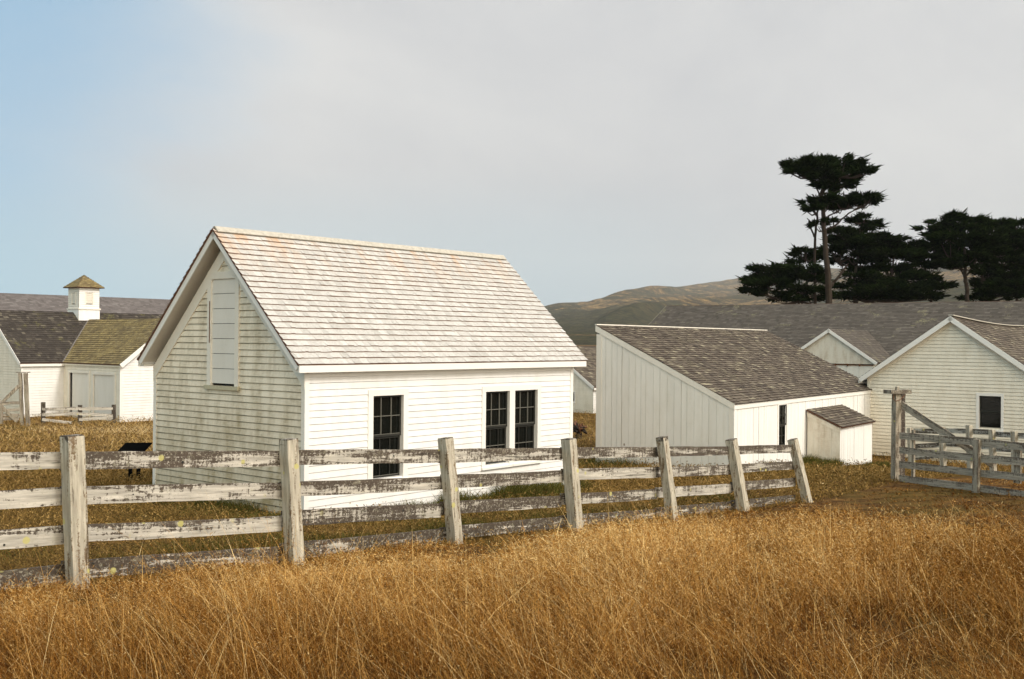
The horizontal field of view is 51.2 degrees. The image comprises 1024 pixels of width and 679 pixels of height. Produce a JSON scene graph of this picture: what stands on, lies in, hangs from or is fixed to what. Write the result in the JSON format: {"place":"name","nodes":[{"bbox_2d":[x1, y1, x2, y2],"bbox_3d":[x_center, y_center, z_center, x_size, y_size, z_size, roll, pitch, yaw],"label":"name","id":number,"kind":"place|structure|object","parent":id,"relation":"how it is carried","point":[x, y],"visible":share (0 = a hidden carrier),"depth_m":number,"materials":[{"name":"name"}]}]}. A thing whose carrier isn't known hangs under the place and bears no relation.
{"place":"outdoors","nodes":[
{"label":"outdoors","id":0,"kind":"place"},
{"bbox_2d":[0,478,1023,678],"bbox_3d":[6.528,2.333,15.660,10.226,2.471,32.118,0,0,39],"label":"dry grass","id":1,"kind":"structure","parent":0,"point":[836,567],"depth_m":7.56,"materials":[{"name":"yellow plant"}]},
{"bbox_2d":[0,345,1023,678],"bbox_3d":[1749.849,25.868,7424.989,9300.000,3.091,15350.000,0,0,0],"label":"ground","id":2,"kind":"structure","parent":0,"point":[844,501],"depth_m":11.69,"materials":[{"name":"brown soil"}]},
{"bbox_2d":[16,372,30,425],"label":"leaning post pair","id":3,"kind":"object","parent":2,"relation":"on","point":[22,380],"visible":0.88,"depth_m":41.94,"materials":[{"name":"grey wood"}]},
{"bbox_2d":[0,385,19,423],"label":"yard gate","id":4,"kind":"structure","parent":3,"relation":"attached to","point":[4,409],"depth_m":41.81,"materials":[{"name":"grey wood"}]},
{"bbox_2d":[41,402,115,424],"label":"yard fence","id":5,"kind":"object","parent":2,"relation":"on","point":[79,408],"visible":0.95,"depth_m":43.53,"materials":[{"name":"grey wood"}]},
{"bbox_2d":[0,275,161,421],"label":"cupola barn","id":6,"kind":"structure","parent":2,"relation":"on","point":[83,351],"depth_m":48.11,"materials":[{"name":"white wood"}]},
{"bbox_2d":[68,370,89,417],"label":"door","id":7,"kind":"structure","parent":6,"relation":"in","point":[80,378],"depth_m":47.74,"materials":[{"name":"white paint"}]},
{"bbox_2d":[91,371,115,420],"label":"door","id":8,"kind":"structure","parent":6,"relation":"in","point":[103,383],"depth_m":46.46,"materials":[{"name":"white paint"}]},
{"bbox_2d":[0,293,169,313],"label":"long barn","id":9,"kind":"structure","parent":2,"relation":"on","point":[29,302],"depth_m":68.39,"materials":[{"name":"grey wood"}]},
{"bbox_2d":[118,443,151,481],"bbox_3d":[-8.194,2.722,23.197,0.660,0.935,0.375,0,0,-7],"label":"information panel","id":10,"kind":"object","parent":2,"relation":"on","point":[135,447],"visible":0.55,"depth_m":23.18,"materials":[{"name":"black metal"}]},
{"bbox_2d":[137,226,587,513],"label":"clapboard house","id":11,"kind":"structure","parent":2,"relation":"on","point":[258,340],"depth_m":20.07,"materials":[{"name":"white paint"}]},
{"bbox_2d":[204,271,241,390],"bbox_3d":[-5.262,-0.163,19.490,1.040,2.150,0.125,0,0,40],"label":"hay door","id":12,"kind":"structure","parent":11,"relation":"in","point":[223,299],"depth_m":19.50,"materials":[{"name":"white paint"}]},
{"bbox_2d":[367,389,408,478],"bbox_3d":[-2.292,1.754,19.477,0.186,1.695,1.010,0,0,40],"label":"window","id":13,"kind":"structure","parent":11,"relation":"in","point":[387,427],"depth_m":19.55,"materials":[{"name":"paint"}]},
{"bbox_2d":[480,385,512,469],"bbox_3d":[-0.343,1.782,21.788,0.186,1.675,0.955,0,0,40],"label":"window","id":14,"kind":"structure","parent":11,"relation":"in","point":[496,425],"depth_m":21.87,"materials":[{"name":"paint"}]},
{"bbox_2d":[512,384,541,465],"bbox_3d":[0.263,1.788,22.507,0.186,1.675,0.965,0,0,40],"label":"window","id":15,"kind":"structure","parent":11,"relation":"in","point":[526,404],"depth_m":22.59,"materials":[{"name":"paint"}]},
{"bbox_2d":[0,434,811,589],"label":"paddock fence","id":16,"kind":"object","parent":2,"relation":"on","point":[73,460],"visible":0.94,"depth_m":12.28,"materials":[{"name":"grey wood"}]},
{"bbox_2d":[0,453,1008,567],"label":"green grass","id":17,"kind":"structure","parent":2,"relation":"on","point":[522,490],"depth_m":18.94,"materials":[{"name":"green plant"}]},
{"bbox_2d":[0,408,1022,586],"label":"dry turf","id":18,"kind":"structure","parent":2,"relation":"on","point":[858,473],"depth_m":21.56,"materials":[{"name":"brown plant"}]},
{"bbox_2d":[573,421,587,438],"bbox_3d":[2.488,3.434,40.026,0.691,0.781,0.574,0,0,0],"label":"shrub","id":19,"kind":"object","parent":2,"relation":"on","point":[578,429],"visible":0.85,"depth_m":39.90,"materials":[{"name":"plant"}]},
{"bbox_2d":[573,346,595,412],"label":"distant shed","id":20,"kind":"structure","parent":2,"relation":"on","point":[584,389],"depth_m":56.60,"materials":[{"name":"white wood"}]},
{"bbox_2d":[595,324,871,466],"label":"board shed","id":21,"kind":"structure","parent":2,"relation":"on","point":[693,386],"depth_m":28.90,"materials":[{"name":"paint"}]},
{"bbox_2d":[777,403,787,444],"bbox_3d":[7.436,2.399,29.462,0.128,1.245,0.740,0,0,35],"label":"window","id":22,"kind":"structure","parent":21,"relation":"in","point":[781,421],"depth_m":29.47,"materials":[{"name":"paint"}]},
{"bbox_2d":[735,244,834,303],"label":"spreading cypress","id":23,"kind":"object","parent":2,"relation":"on","point":[761,279],"visible":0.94,"depth_m":93.27,"materials":[{"name":"green plant"}]},
{"bbox_2d":[777,151,889,303],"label":"tall cypress","id":24,"kind":"object","parent":2,"relation":"on","point":[831,174],"visible":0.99,"depth_m":91.67,"materials":[{"name":"green plant"}]},
{"bbox_2d":[648,301,1023,377],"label":"long barn","id":25,"kind":"structure","parent":2,"relation":"on","point":[858,340],"depth_m":54.17,"materials":[{"name":"grey wood"}]},
{"bbox_2d":[806,404,875,465],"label":"storage box shed","id":26,"kind":"structure","parent":2,"relation":"on","point":[850,437],"depth_m":30.93,"materials":[{"name":"paint"}]},
{"bbox_2d":[816,210,958,302],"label":"dense cypress","id":27,"kind":"object","parent":2,"relation":"on","point":[877,251],"visible":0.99,"depth_m":95.84,"materials":[{"name":"green plant"}]},
{"bbox_2d":[883,386,911,480],"bbox_3d":[8.957,2.276,24.909,0.624,2.372,0.464,0,0,-16],"label":"gate post","id":28,"kind":"object","parent":2,"relation":"on","point":[898,415],"visible":0.88,"depth_m":24.75,"materials":[{"name":"grey wood"}]},
{"bbox_2d":[891,237,955,301],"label":"linking cypress","id":29,"kind":"object","parent":2,"relation":"on","point":[933,263],"visible":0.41,"depth_m":97.55,"materials":[{"name":"green plant"}]},
{"bbox_2d":[858,315,1023,466],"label":"gabled outbuilding","id":30,"kind":"structure","parent":2,"relation":"on","point":[953,371],"depth_m":34.29,"materials":[{"name":"white wood"}]},
{"bbox_2d":[976,393,1003,431],"bbox_3d":[15.003,2.280,33.509,0.843,1.195,0.186,0,0,40],"label":"window","id":31,"kind":"structure","parent":30,"relation":"in","point":[989,406],"depth_m":33.55,"materials":[{"name":"glass"}]},
{"bbox_2d":[908,207,1002,301],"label":"cypress","id":32,"kind":"object","parent":2,"relation":"on","point":[951,233],"visible":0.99,"depth_m":94.22,"materials":[{"name":"green plant"}]},
{"bbox_2d":[899,401,1023,496],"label":"gate","id":33,"kind":"object","parent":2,"relation":"on","point":[975,455],"visible":0.91,"depth_m":22.96,"materials":[{"name":"grey wood"}]},
{"bbox_2d":[907,425,1023,471],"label":"pen fence","id":34,"kind":"object","parent":2,"relation":"on","point":[969,431],"visible":0.42,"depth_m":28.56,"materials":[{"name":"grey wood"}]},
{"bbox_2d":[955,217,1023,301],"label":"wide cypress","id":35,"kind":"object","parent":2,"relation":"on","point":[994,281],"visible":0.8,"depth_m":94.74,"materials":[{"name":"green plant"}]},
{"bbox_2d":[999,216,1023,300],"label":"edge cypress","id":36,"kind":"object","parent":2,"relation":"on","point":[1020,221],"visible":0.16,"depth_m":97.74,"materials":[{"name":"green plant"}]},
{"bbox_2d":[0,0,1023,305],"label":"sky","id":37,"kind":"structure","parent":0,"point":[600,148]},
{"bbox_2d":[544,261,1023,344],"bbox_3d":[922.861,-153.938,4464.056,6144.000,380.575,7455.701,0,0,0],"label":"hills","id":38,"kind":"structure","parent":0,"point":[642,306],"depth_m":2770.88,"materials":[{"name":"plant"}]}
]}

